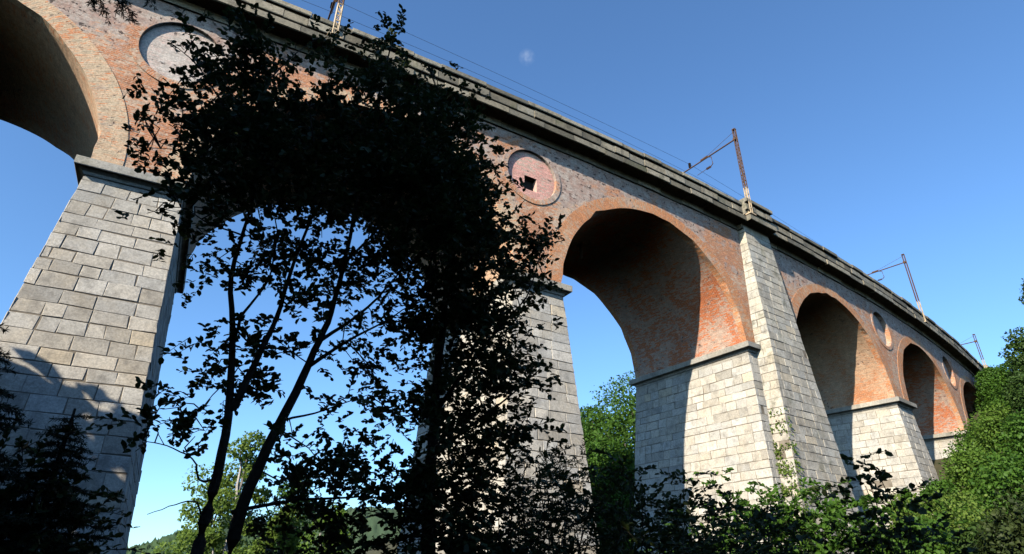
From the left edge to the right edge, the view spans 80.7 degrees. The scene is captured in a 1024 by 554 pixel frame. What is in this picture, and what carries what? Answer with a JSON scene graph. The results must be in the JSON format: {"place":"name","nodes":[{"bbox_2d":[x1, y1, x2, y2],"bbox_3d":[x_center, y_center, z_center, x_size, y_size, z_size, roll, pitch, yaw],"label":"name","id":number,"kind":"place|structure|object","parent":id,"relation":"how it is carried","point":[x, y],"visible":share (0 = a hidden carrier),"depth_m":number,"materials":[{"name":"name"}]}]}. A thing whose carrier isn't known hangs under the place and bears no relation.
{"place":"outdoors","nodes":[
{"label":"outdoors","id":0,"kind":"place"},
{"bbox_2d":[126,524,276,553],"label":"hills","id":1,"kind":"structure","parent":0,"point":[148,547],"depth_m":567.98,"materials":[{"name":"green plant"}]},
{"bbox_2d":[221,506,402,553],"bbox_3d":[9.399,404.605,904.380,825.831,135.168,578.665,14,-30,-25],"label":"hills","id":2,"kind":"structure","parent":0,"point":[377,530],"depth_m":907.33,"materials":[{"name":"green plant"}]},
{"bbox_2d":[0,0,1023,547],"label":"sky","id":3,"kind":"structure","parent":0,"point":[879,131],"materials":[{"name":"blue"}]},
{"bbox_2d":[366,406,1010,553],"bbox_3d":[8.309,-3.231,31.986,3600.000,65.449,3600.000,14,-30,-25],"label":"ground","id":4,"kind":"structure","parent":0,"point":[937,467],"depth_m":64.22,"materials":[{"name":"green plant"}]},
{"bbox_2d":[0,322,41,553],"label":"spruce tree","id":5,"kind":"object","parent":4,"relation":"on","point":[8,408],"visible":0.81,"depth_m":4.81,"materials":[{"name":"green plant"}]},
{"bbox_2d":[0,408,114,553],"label":"spruce tree","id":6,"kind":"object","parent":4,"relation":"on","point":[58,455],"visible":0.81,"depth_m":5.15,"materials":[{"name":"green plant"}]},
{"bbox_2d":[0,415,160,553],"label":"hazel shrub","id":7,"kind":"object","parent":4,"relation":"on","point":[85,516],"visible":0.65,"depth_m":5.13,"materials":[{"name":"green plant"}]},
{"bbox_2d":[86,0,157,25],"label":"tall conifer","id":8,"kind":"object","parent":4,"relation":"on","point":[120,4],"visible":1,"depth_m":6.79,"materials":[{"name":"green plant"}]},
{"bbox_2d":[141,460,266,553],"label":"birch tree","id":9,"kind":"object","parent":4,"relation":"on","point":[185,532],"visible":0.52,"depth_m":49.89,"materials":[{"name":"green plant"}]},
{"bbox_2d":[204,430,271,553],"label":"birch tree","id":10,"kind":"object","parent":4,"relation":"on","point":[213,542],"visible":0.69,"depth_m":50.72,"materials":[{"name":"green plant"}]},
{"bbox_2d":[249,503,304,553],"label":"birch tree","id":11,"kind":"object","parent":4,"relation":"on","point":[259,549],"visible":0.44,"depth_m":42.97,"materials":[{"name":"green plant"}]},
{"bbox_2d":[54,1,521,553],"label":"broadleaf tree","id":12,"kind":"object","parent":4,"relation":"on","point":[378,173],"visible":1,"depth_m":7.09,"materials":[{"name":"green plant"}]},
{"bbox_2d":[263,479,314,553],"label":"birch tree","id":13,"kind":"object","parent":4,"relation":"on","point":[283,491],"visible":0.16,"depth_m":56.34,"materials":[{"name":"green plant"}]},
{"bbox_2d":[296,502,355,553],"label":"birch tree","id":14,"kind":"object","parent":4,"relation":"on","point":[342,511],"visible":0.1,"depth_m":49.29,"materials":[{"name":"green plant"}]},
{"bbox_2d":[336,108,567,553],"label":"broadleaf tree","id":15,"kind":"object","parent":4,"relation":"on","point":[479,320],"visible":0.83,"depth_m":7.69,"materials":[{"name":"green plant"}]},
{"bbox_2d":[399,457,583,553],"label":"rowan shrub","id":16,"kind":"object","parent":4,"relation":"on","point":[533,540],"visible":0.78,"depth_m":7.09,"materials":[{"name":"green plant"}]},
{"bbox_2d":[0,0,988,553],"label":"railway viaduct","id":17,"kind":"object","parent":4,"relation":"on","point":[736,324],"visible":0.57,"depth_m":32.40,"materials":[{"name":"brick"}]},
{"bbox_2d":[327,0,344,40],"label":"catenary mast","id":18,"kind":"object","parent":17,"relation":"on","point":[332,5],"visible":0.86,"depth_m":28.32,"materials":[{"name":"grey metal"}]},
{"bbox_2d":[684,128,756,215],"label":"catenary mast","id":19,"kind":"object","parent":17,"relation":"on","point":[735,140],"visible":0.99,"depth_m":42.77,"materials":[{"name":"grey metal"}]},
{"bbox_2d":[302,0,733,197],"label":"contact wire","id":20,"kind":"object","parent":19,"relation":"hanging from","point":[503,85],"visible":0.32,"depth_m":37.51,"materials":[{"name":"black metal"}]},
{"bbox_2d":[340,2,844,260],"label":"messenger wire","id":21,"kind":"object","parent":19,"relation":"hanging from","point":[570,107],"visible":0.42,"depth_m":40.74,"materials":[{"name":"black metal"}]},
{"bbox_2d":[768,407,809,542],"bbox_3d":[14.799,10.975,31.802,1.425,8.520,1.613,-15,-31,28],"label":"creeper","id":22,"kind":"object","parent":17,"relation":"attached to","point":[784,469],"visible":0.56,"depth_m":32.37,"materials":[{"name":"green plant"}]},
{"bbox_2d":[867,254,927,322],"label":"catenary mast","id":23,"kind":"object","parent":17,"relation":"on","point":[905,261],"visible":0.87,"depth_m":59.03,"materials":[{"name":"grey metal"}]},
{"bbox_2d":[961,334,986,370],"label":"catenary mast","id":24,"kind":"object","parent":17,"relation":"on","point":[975,341],"visible":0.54,"depth_m":70.64,"materials":[{"name":"grey metal"}]},
{"bbox_2d":[437,436,633,553],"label":"rowan shrub","id":25,"kind":"object","parent":4,"relation":"on","point":[551,506],"visible":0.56,"depth_m":7.88,"materials":[{"name":"green plant"}]},
{"bbox_2d":[513,438,673,553],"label":"hazel shrub","id":26,"kind":"object","parent":4,"relation":"on","point":[581,528],"visible":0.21,"depth_m":10.06,"materials":[{"name":"green plant"}]},
{"bbox_2d":[579,404,614,496],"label":"deciduous tree","id":27,"kind":"object","parent":4,"relation":"on","point":[584,414],"visible":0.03,"depth_m":64.15,"materials":[{"name":"green plant"}]},
{"bbox_2d":[581,370,635,553],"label":"deciduous tree","id":28,"kind":"object","parent":4,"relation":"on","point":[617,421],"visible":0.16,"depth_m":59.77,"materials":[{"name":"green plant"}]},
{"bbox_2d":[585,435,634,551],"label":"deciduous tree","id":29,"kind":"object","parent":4,"relation":"on","point":[603,460],"visible":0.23,"depth_m":51.94,"materials":[{"name":"green plant"}]},
{"bbox_2d":[497,448,827,553],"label":"hazel shrub","id":30,"kind":"object","parent":4,"relation":"on","point":[641,538],"visible":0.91,"depth_m":8.29,"materials":[{"name":"green plant"}]},
{"bbox_2d":[591,495,799,553],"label":"hazel shrub","id":31,"kind":"object","parent":4,"relation":"on","point":[706,519],"visible":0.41,"depth_m":10.29,"materials":[{"name":"green plant"}]},
{"bbox_2d":[629,467,806,553],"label":"hazel shrub","id":32,"kind":"object","parent":4,"relation":"on","point":[742,502],"visible":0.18,"depth_m":23.71,"materials":[{"name":"green plant"}]},
{"bbox_2d":[670,504,876,553],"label":"hazel shrub","id":33,"kind":"object","parent":4,"relation":"on","point":[745,544],"visible":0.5,"depth_m":10.66,"materials":[{"name":"green plant"}]},
{"bbox_2d":[687,485,880,553],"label":"hazel shrub","id":34,"kind":"object","parent":4,"relation":"on","point":[772,492],"visible":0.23,"depth_m":22.21,"materials":[{"name":"green plant"}]},
{"bbox_2d":[697,477,933,553],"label":"hazel shrub","id":35,"kind":"object","parent":4,"relation":"on","point":[794,506],"visible":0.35,"depth_m":21.98,"materials":[{"name":"green plant"}]},
{"bbox_2d":[766,486,970,553],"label":"hazel shrub","id":36,"kind":"object","parent":4,"relation":"on","point":[823,525],"visible":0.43,"depth_m":20.56,"materials":[{"name":"green plant"}]},
{"bbox_2d":[809,448,978,553],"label":"sapling","id":37,"kind":"object","parent":4,"relation":"on","point":[912,505],"visible":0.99,"depth_m":10.12,"materials":[{"name":"green plant"}]},
{"bbox_2d":[883,487,932,547],"bbox_3d":[23.040,15.531,34.145,3.893,6.967,3.742,14,-30,-25],"label":"hillside tree","id":38,"kind":"object","parent":4,"relation":"on","point":[896,495],"visible":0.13,"depth_m":34.95,"materials":[{"name":"green plant"}]},
{"bbox_2d":[880,511,962,553],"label":"hillside tree","id":39,"kind":"object","parent":4,"relation":"on","point":[936,549],"visible":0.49,"depth_m":18.30,"materials":[{"name":"green plant"}]},
{"bbox_2d":[916,476,971,530],"bbox_3d":[25.753,15.132,35.293,4.475,6.620,3.870,14,-30,-25],"label":"hillside tree","id":40,"kind":"object","parent":4,"relation":"on","point":[929,489],"visible":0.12,"depth_m":35.75,"materials":[{"name":"green plant"}]},
{"bbox_2d":[903,487,1002,551],"bbox_3d":[18.102,11.815,23.680,5.230,6.896,5.070,14,-30,-25],"label":"hillside tree","id":41,"kind":"object","parent":4,"relation":"on","point":[959,504],"visible":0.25,"depth_m":24.39,"materials":[{"name":"green plant"}]},
{"bbox_2d":[938,440,998,515],"bbox_3d":[28.026,13.648,36.356,5.108,7.477,4.494,14,-30,-25],"label":"hillside tree","id":42,"kind":"object","parent":4,"relation":"on","point":[960,468],"visible":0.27,"depth_m":36.97,"materials":[{"name":"green plant"}]},
{"bbox_2d":[945,420,993,463],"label":"hillside tree","id":43,"kind":"object","parent":4,"relation":"on","point":[958,440],"visible":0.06,"depth_m":47.40,"materials":[{"name":"green plant"}]},
{"bbox_2d":[947,513,1020,553],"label":"hillside tree","id":44,"kind":"object","parent":4,"relation":"on","point":[972,533],"visible":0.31,"depth_m":17.25,"materials":[{"name":"green plant"}]},
{"bbox_2d":[972,365,1005,410],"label":"hillside tree","id":45,"kind":"object","parent":4,"relation":"on","point":[984,389],"visible":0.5,"depth_m":64.98,"materials":[{"name":"green plant"}]},
{"bbox_2d":[957,447,1023,520],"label":"hillside tree","id":46,"kind":"object","parent":4,"relation":"on","point":[999,475],"visible":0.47,"depth_m":28.29,"materials":[{"name":"green plant"}]},
{"bbox_2d":[962,402,1020,477],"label":"hillside tree","id":47,"kind":"object","parent":4,"relation":"on","point":[992,426],"visible":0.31,"depth_m":41.85,"materials":[{"name":"green plant"}]},
{"bbox_2d":[963,483,1023,553],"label":"hillside tree","id":48,"kind":"object","parent":4,"relation":"on","point":[1011,531],"visible":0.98,"depth_m":15.82,"materials":[{"name":"green plant"}]},
{"bbox_2d":[979,409,1023,502],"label":"hillside tree","id":49,"kind":"object","parent":4,"relation":"on","point":[1014,435],"visible":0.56,"depth_m":33.31,"materials":[{"name":"green plant"}]},
{"bbox_2d":[988,362,1023,424],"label":"hillside tree","id":50,"kind":"object","parent":4,"relation":"on","point":[1002,381],"visible":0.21,"depth_m":45.59,"materials":[{"name":"green plant"}]},
{"bbox_2d":[997,370,1023,463],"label":"hillside tree","id":51,"kind":"object","parent":4,"relation":"on","point":[1017,387],"visible":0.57,"depth_m":40.19,"materials":[{"name":"green plant"}]},
{"bbox_2d":[998,326,1023,410],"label":"hillside tree","id":52,"kind":"object","parent":4,"relation":"on","point":[1016,345],"visible":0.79,"depth_m":42.48,"materials":[{"name":"green plant"}]},
{"bbox_2d":[1018,278,1023,304],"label":"hillside tree","id":53,"kind":"object","parent":4,"relation":"on","point":[1021,300],"visible":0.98,"depth_m":46.85,"materials":[{"name":"green plant"}]}
]}

